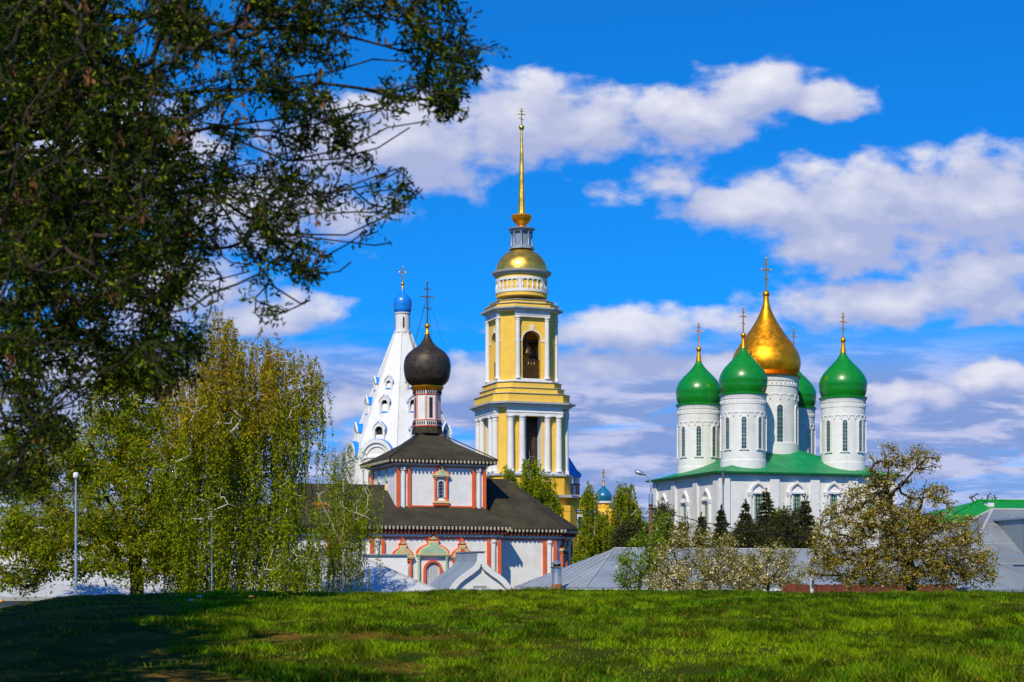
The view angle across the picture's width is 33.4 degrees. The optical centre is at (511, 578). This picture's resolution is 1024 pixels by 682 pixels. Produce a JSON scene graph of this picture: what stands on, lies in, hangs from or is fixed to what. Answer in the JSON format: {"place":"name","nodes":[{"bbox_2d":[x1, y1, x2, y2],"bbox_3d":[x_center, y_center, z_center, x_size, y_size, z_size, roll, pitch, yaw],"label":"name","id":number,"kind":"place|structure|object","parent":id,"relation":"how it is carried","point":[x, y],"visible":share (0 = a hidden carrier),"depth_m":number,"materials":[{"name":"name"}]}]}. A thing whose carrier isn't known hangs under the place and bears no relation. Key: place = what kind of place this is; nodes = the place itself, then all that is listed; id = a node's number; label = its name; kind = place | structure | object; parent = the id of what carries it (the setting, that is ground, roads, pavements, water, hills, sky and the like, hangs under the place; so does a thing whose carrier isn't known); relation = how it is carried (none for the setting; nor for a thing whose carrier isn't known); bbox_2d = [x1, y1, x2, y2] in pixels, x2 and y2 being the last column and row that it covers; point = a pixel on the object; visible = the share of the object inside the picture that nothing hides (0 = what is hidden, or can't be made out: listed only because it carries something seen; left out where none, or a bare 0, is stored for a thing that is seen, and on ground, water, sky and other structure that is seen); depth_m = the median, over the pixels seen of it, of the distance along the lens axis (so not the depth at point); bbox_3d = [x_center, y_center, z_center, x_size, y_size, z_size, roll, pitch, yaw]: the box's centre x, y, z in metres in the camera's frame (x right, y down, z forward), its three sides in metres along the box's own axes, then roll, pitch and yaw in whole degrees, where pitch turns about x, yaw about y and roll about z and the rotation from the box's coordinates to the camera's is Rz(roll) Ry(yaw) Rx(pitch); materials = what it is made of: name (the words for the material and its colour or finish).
{"place":"outdoors","nodes":[
{"label":"outdoors","id":0,"kind":"place"},
{"bbox_2d":[0,494,298,563],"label":"long white house","id":1,"kind":"structure","parent":0,"point":[37,514],"depth_m":80.00,"materials":[{"name":"paint"}]},
{"bbox_2d":[345,266,452,483],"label":"church tower","id":2,"kind":"structure","parent":0,"point":[384,425],"depth_m":250.78,"materials":[{"name":"white paint"}]},
{"bbox_2d":[264,280,580,587],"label":"church","id":3,"kind":"structure","parent":0,"point":[444,499],"depth_m":142.92,"materials":[{"name":"white paint"}]},
{"bbox_2d":[423,560,441,585],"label":"door","id":4,"kind":"structure","parent":3,"relation":"in","point":[432,569],"depth_m":139.82,"materials":[{"name":"white paint"}]},
{"bbox_2d":[437,480,445,497],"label":"window","id":5,"kind":"structure","parent":3,"relation":"in","point":[441,484],"depth_m":142.43,"materials":[{"name":"white glass"}]},
{"bbox_2d":[563,554,565,566],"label":"window","id":6,"kind":"structure","parent":3,"relation":"in","point":[564,556],"depth_m":147.04,"materials":[{"name":"grey glass"}]},
{"bbox_2d":[0,586,1023,681],"bbox_3d":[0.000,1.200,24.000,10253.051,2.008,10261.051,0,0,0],"label":"ground","id":7,"kind":"structure","parent":0,"point":[94,651],"depth_m":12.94,"materials":[{"name":"green plant"}]},
{"bbox_2d":[73,472,78,594],"bbox_3d":[-10.477,-0.533,41.000,0.140,4.057,0.140,0,0,0],"label":"lamp post","id":8,"kind":"object","parent":7,"relation":"on","point":[75,475],"visible":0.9,"depth_m":40.98,"materials":[{"name":"metal"}]},
{"bbox_2d":[0,365,204,602],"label":"broadleaf tree","id":9,"kind":"object","parent":7,"relation":"on","point":[18,532],"visible":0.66,"depth_m":46.20,"materials":[{"name":"green plant"}]},
{"bbox_2d":[208,517,212,589],"bbox_3d":[-7.949,0.065,45.200,0.200,3.469,0.195,0,0,0],"label":"park lamp","id":10,"kind":"object","parent":7,"relation":"on","point":[211,556],"visible":0.5,"depth_m":45.18,"materials":[{"name":"metal"}]},
{"bbox_2d":[0,554,439,607],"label":"pale roofed shed","id":11,"kind":"structure","parent":7,"relation":"on","point":[391,580],"depth_m":53.35,"materials":[{"name":"white paint"}]},
{"bbox_2d":[134,299,334,593],"bbox_3d":[-7.404,-2.819,46.429,5.164,9.543,4.849,0,0,0],"label":"weeping birch","id":12,"kind":"object","parent":7,"relation":"on","point":[227,457],"visible":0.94,"depth_m":45.57,"materials":[{"name":"green plant"}]},
{"bbox_2d":[0,0,512,512],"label":"overhanging tree","id":13,"kind":"object","parent":7,"relation":"on","point":[60,214],"visible":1,"depth_m":5.57,"materials":[{"name":"green plant"}]},
{"bbox_2d":[298,441,384,592],"bbox_3d":[-5.232,-1.041,53.653,3.193,6.551,2.221,0,0,34],"label":"young birch","id":14,"kind":"object","parent":7,"relation":"on","point":[337,564],"visible":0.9,"depth_m":53.48,"materials":[{"name":"green plant"}]},
{"bbox_2d":[299,554,409,574],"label":"white wall","id":15,"kind":"structure","parent":7,"relation":"on","point":[397,562],"depth_m":81.18,"materials":[{"name":"paint"}]},
{"bbox_2d":[430,551,511,589],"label":"gateway","id":16,"kind":"object","parent":7,"relation":"on","point":[470,570],"visible":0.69,"depth_m":70.23,"materials":[{"name":"white paint"}]},
{"bbox_2d":[468,107,577,554],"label":"bell tower","id":17,"kind":"structure","parent":7,"relation":"on","point":[522,407],"depth_m":196.95,"materials":[{"name":"paint"}]},
{"bbox_2d":[526,417,537,469],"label":"door","id":18,"kind":"structure","parent":17,"relation":"in","point":[531,422],"depth_m":197.52,"materials":[{"name":"brown wood"}]},
{"bbox_2d":[499,452,563,517],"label":"birch tree","id":19,"kind":"object","parent":7,"relation":"on","point":[531,484],"visible":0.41,"depth_m":167.23,"materials":[{"name":"green plant"}]},
{"bbox_2d":[570,495,595,562],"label":"yellow building","id":20,"kind":"structure","parent":7,"relation":"on","point":[575,502],"depth_m":198.41,"materials":[{"name":"paint"}]},
{"bbox_2d":[569,458,581,494],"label":"blue roofed turret","id":21,"kind":"object","parent":20,"relation":"on","point":[575,473],"visible":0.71,"depth_m":221.35,"materials":[{"name":"white paint"}]},
{"bbox_2d":[576,514,583,533],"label":"window","id":22,"kind":"structure","parent":20,"relation":"in","point":[577,515],"depth_m":198.46,"materials":[{"name":"glass"}]},
{"bbox_2d":[595,468,615,526],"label":"domed turret","id":23,"kind":"object","parent":7,"relation":"on","point":[604,496],"visible":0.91,"depth_m":213.14,"materials":[{"name":"paint"}]},
{"bbox_2d":[570,475,645,563],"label":"birch tree","id":24,"kind":"object","parent":7,"relation":"on","point":[591,542],"visible":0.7,"depth_m":120.93,"materials":[{"name":"green plant"}]},
{"bbox_2d":[602,517,653,549],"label":"dark bush","id":25,"kind":"object","parent":7,"relation":"on","point":[622,534],"visible":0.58,"depth_m":117.35,"materials":[{"name":"green plant"}]},
{"bbox_2d":[604,500,679,589],"bbox_3d":[3.748,-0.093,49.008,2.218,4.288,1.763,0,0,0],"label":"green bush","id":26,"kind":"object","parent":7,"relation":"on","point":[623,560],"visible":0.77,"depth_m":48.84,"materials":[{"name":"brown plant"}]},
{"bbox_2d":[635,470,653,589],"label":"street lamp","id":27,"kind":"object","parent":7,"relation":"on","point":[650,505],"visible":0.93,"depth_m":79.92,"materials":[{"name":"grey metal"}]},
{"bbox_2d":[568,508,648,512],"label":"thin wire","id":28,"kind":"object","parent":27,"relation":"attached to","point":[611,511],"visible":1,"depth_m":95.04,"materials":[{"name":"black metal"}]},
{"bbox_2d":[653,506,848,538],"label":"power cable","id":29,"kind":"object","parent":27,"relation":"attached to","point":[726,526],"visible":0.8,"depth_m":81.37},
{"bbox_2d":[638,512,663,546],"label":"green bush","id":30,"kind":"object","parent":7,"relation":"on","point":[646,522],"visible":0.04,"depth_m":123.36,"materials":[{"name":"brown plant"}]},
{"bbox_2d":[645,497,681,547],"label":"pine tree","id":31,"kind":"object","parent":7,"relation":"on","point":[665,508],"visible":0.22,"depth_m":125.42,"materials":[{"name":"green plant"}]},
{"bbox_2d":[639,520,715,591],"bbox_3d":[4.691,0.138,47.697,2.284,3.680,1.979,0,0,0],"label":"blossoming shrub","id":32,"kind":"object","parent":7,"relation":"on","point":[681,576],"visible":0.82,"depth_m":47.41,"materials":[{"name":"white plant"}]},
{"bbox_2d":[676,518,689,547],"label":"spruce tree","id":33,"kind":"object","parent":7,"relation":"on","point":[683,528],"visible":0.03,"depth_m":129.89,"materials":[{"name":"green plant"}]},
{"bbox_2d":[691,512,711,547],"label":"spruce tree","id":34,"kind":"object","parent":7,"relation":"on","point":[702,524],"visible":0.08,"depth_m":127.83,"materials":[{"name":"green plant"}]},
{"bbox_2d":[710,504,730,547],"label":"spruce tree","id":35,"kind":"object","parent":7,"relation":"on","point":[720,519],"visible":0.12,"depth_m":131.82,"materials":[{"name":"green plant"}]},
{"bbox_2d":[681,522,767,590],"bbox_3d":[5.842,0.193,46.964,2.456,3.504,1.872,0,0,0],"label":"blossoming shrub","id":36,"kind":"object","parent":7,"relation":"on","point":[718,554],"visible":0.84,"depth_m":46.81,"materials":[{"name":"white plant"}]},
{"bbox_2d":[734,499,754,533],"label":"spruce tree","id":37,"kind":"object","parent":7,"relation":"on","point":[746,506],"visible":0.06,"depth_m":137.83,"materials":[{"name":"green plant"}]},
{"bbox_2d":[720,516,781,547],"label":"dark bush","id":38,"kind":"object","parent":7,"relation":"on","point":[760,540],"visible":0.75,"depth_m":128.43,"materials":[{"name":"green plant"}]},
{"bbox_2d":[750,488,778,544],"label":"spruce tree","id":39,"kind":"object","parent":7,"relation":"on","point":[765,505],"visible":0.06,"depth_m":133.83,"materials":[{"name":"green plant"}]},
{"bbox_2d":[726,535,808,591],"bbox_3d":[7.007,0.284,46.502,2.385,3.271,1.758,0,0,0],"label":"blossoming shrub","id":40,"kind":"object","parent":7,"relation":"on","point":[766,580],"visible":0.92,"depth_m":46.28,"materials":[{"name":"white plant"}]},
{"bbox_2d":[645,257,902,548],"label":"cathedral","id":41,"kind":"structure","parent":7,"relation":"on","point":[753,440],"depth_m":223.12,"materials":[{"name":"white paint"}]},
{"bbox_2d":[659,493,666,506],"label":"window","id":42,"kind":"structure","parent":41,"relation":"in","point":[663,495],"depth_m":232.34,"materials":[{"name":"white paint"}]},
{"bbox_2d":[678,491,689,526],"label":"window","id":43,"kind":"structure","parent":41,"relation":"in","point":[683,509],"depth_m":225.74,"materials":[{"name":"white paint"}]},
{"bbox_2d":[700,488,711,526],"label":"window","id":44,"kind":"structure","parent":41,"relation":"in","point":[705,506],"depth_m":218.93,"materials":[{"name":"white paint"}]},
{"bbox_2d":[747,481,767,518],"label":"window","id":45,"kind":"structure","parent":41,"relation":"in","point":[754,497],"depth_m":216.99,"materials":[{"name":"white paint"}]},
{"bbox_2d":[786,481,807,514],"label":"window","id":46,"kind":"structure","parent":41,"relation":"in","point":[796,497],"depth_m":218.85,"materials":[{"name":"white paint"}]},
{"bbox_2d":[823,481,843,518],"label":"window","id":47,"kind":"structure","parent":41,"relation":"in","point":[832,498],"depth_m":220.46,"materials":[{"name":"white paint"}]},
{"bbox_2d":[862,486,880,517],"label":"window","id":48,"kind":"structure","parent":41,"relation":"in","point":[866,486],"depth_m":222.19,"materials":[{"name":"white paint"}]},
{"bbox_2d":[759,503,814,548],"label":"bush","id":49,"kind":"object","parent":7,"relation":"on","point":[786,517],"visible":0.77,"depth_m":130.51,"materials":[{"name":"green plant"}]},
{"bbox_2d":[790,493,820,548],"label":"spruce tree","id":50,"kind":"object","parent":7,"relation":"on","point":[806,505],"visible":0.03,"depth_m":135.69,"materials":[{"name":"green plant"}]},
{"bbox_2d":[810,569,813,592],"bbox_3d":[7.562,0.714,43.000,0.110,1.944,0.107,0,0,0],"label":"pipe post","id":51,"kind":"object","parent":7,"relation":"on","point":[811,584],"visible":0.16,"depth_m":42.95,"materials":[{"name":"metal"}]},
{"bbox_2d":[782,584,954,593],"bbox_3d":[9.766,0.969,46.302,5.785,1.658,0.132,0,0,-26],"label":"board fence","id":52,"kind":"object","parent":7,"relation":"on","point":[803,588],"visible":0.16,"depth_m":45.74,"materials":[{"name":"orange paint"}]},
{"bbox_2d":[801,430,1005,591],"bbox_3d":[9.623,-0.997,41.952,5.059,5.295,2.773,0,0,0],"label":"apple tree","id":53,"kind":"object","parent":7,"relation":"on","point":[920,524],"visible":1,"depth_m":41.76,"materials":[{"name":"white plant"}]},
{"bbox_2d":[953,585,970,591],"bbox_3d":[11.598,0.932,44.000,0.500,1.567,0.500,0,0,0],"label":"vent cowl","id":54,"kind":"object","parent":7,"relation":"on","point":[961,588],"visible":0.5,"depth_m":43.86,"materials":[{"name":"metal"}]},
{"bbox_2d":[0,0,1023,522],"label":"sky","id":55,"kind":"structure","parent":0,"point":[872,151],"materials":[{"name":"blue"}]},
{"bbox_2d":[667,504,677,547],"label":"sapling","id":56,"kind":"object","parent":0,"point":[673,509],"visible":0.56,"depth_m":123.97,"materials":[{"name":"green plant"}]},
{"bbox_2d":[683,508,691,547],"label":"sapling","id":57,"kind":"object","parent":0,"point":[687,525],"visible":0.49,"depth_m":123.93,"materials":[{"name":"green plant"}]},
{"bbox_2d":[512,547,899,592],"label":"house","id":58,"kind":"structure","parent":0,"point":[593,572],"depth_m":90.09,"materials":[{"name":"white paint"}]},
{"bbox_2d":[852,508,1023,591],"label":"grey roofed house","id":59,"kind":"structure","parent":0,"point":[1005,528],"depth_m":63.19,"materials":[{"name":"white paint"}]},
{"bbox_2d":[879,499,1023,546],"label":"green roofed house","id":60,"kind":"structure","parent":0,"point":[977,507],"depth_m":117.01,"materials":[{"name":"white paint"}]},
{"bbox_2d":[969,493,982,501],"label":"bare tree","id":61,"kind":"object","parent":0,"point":[971,497],"visible":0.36,"depth_m":134.84,"materials":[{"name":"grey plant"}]}
]}

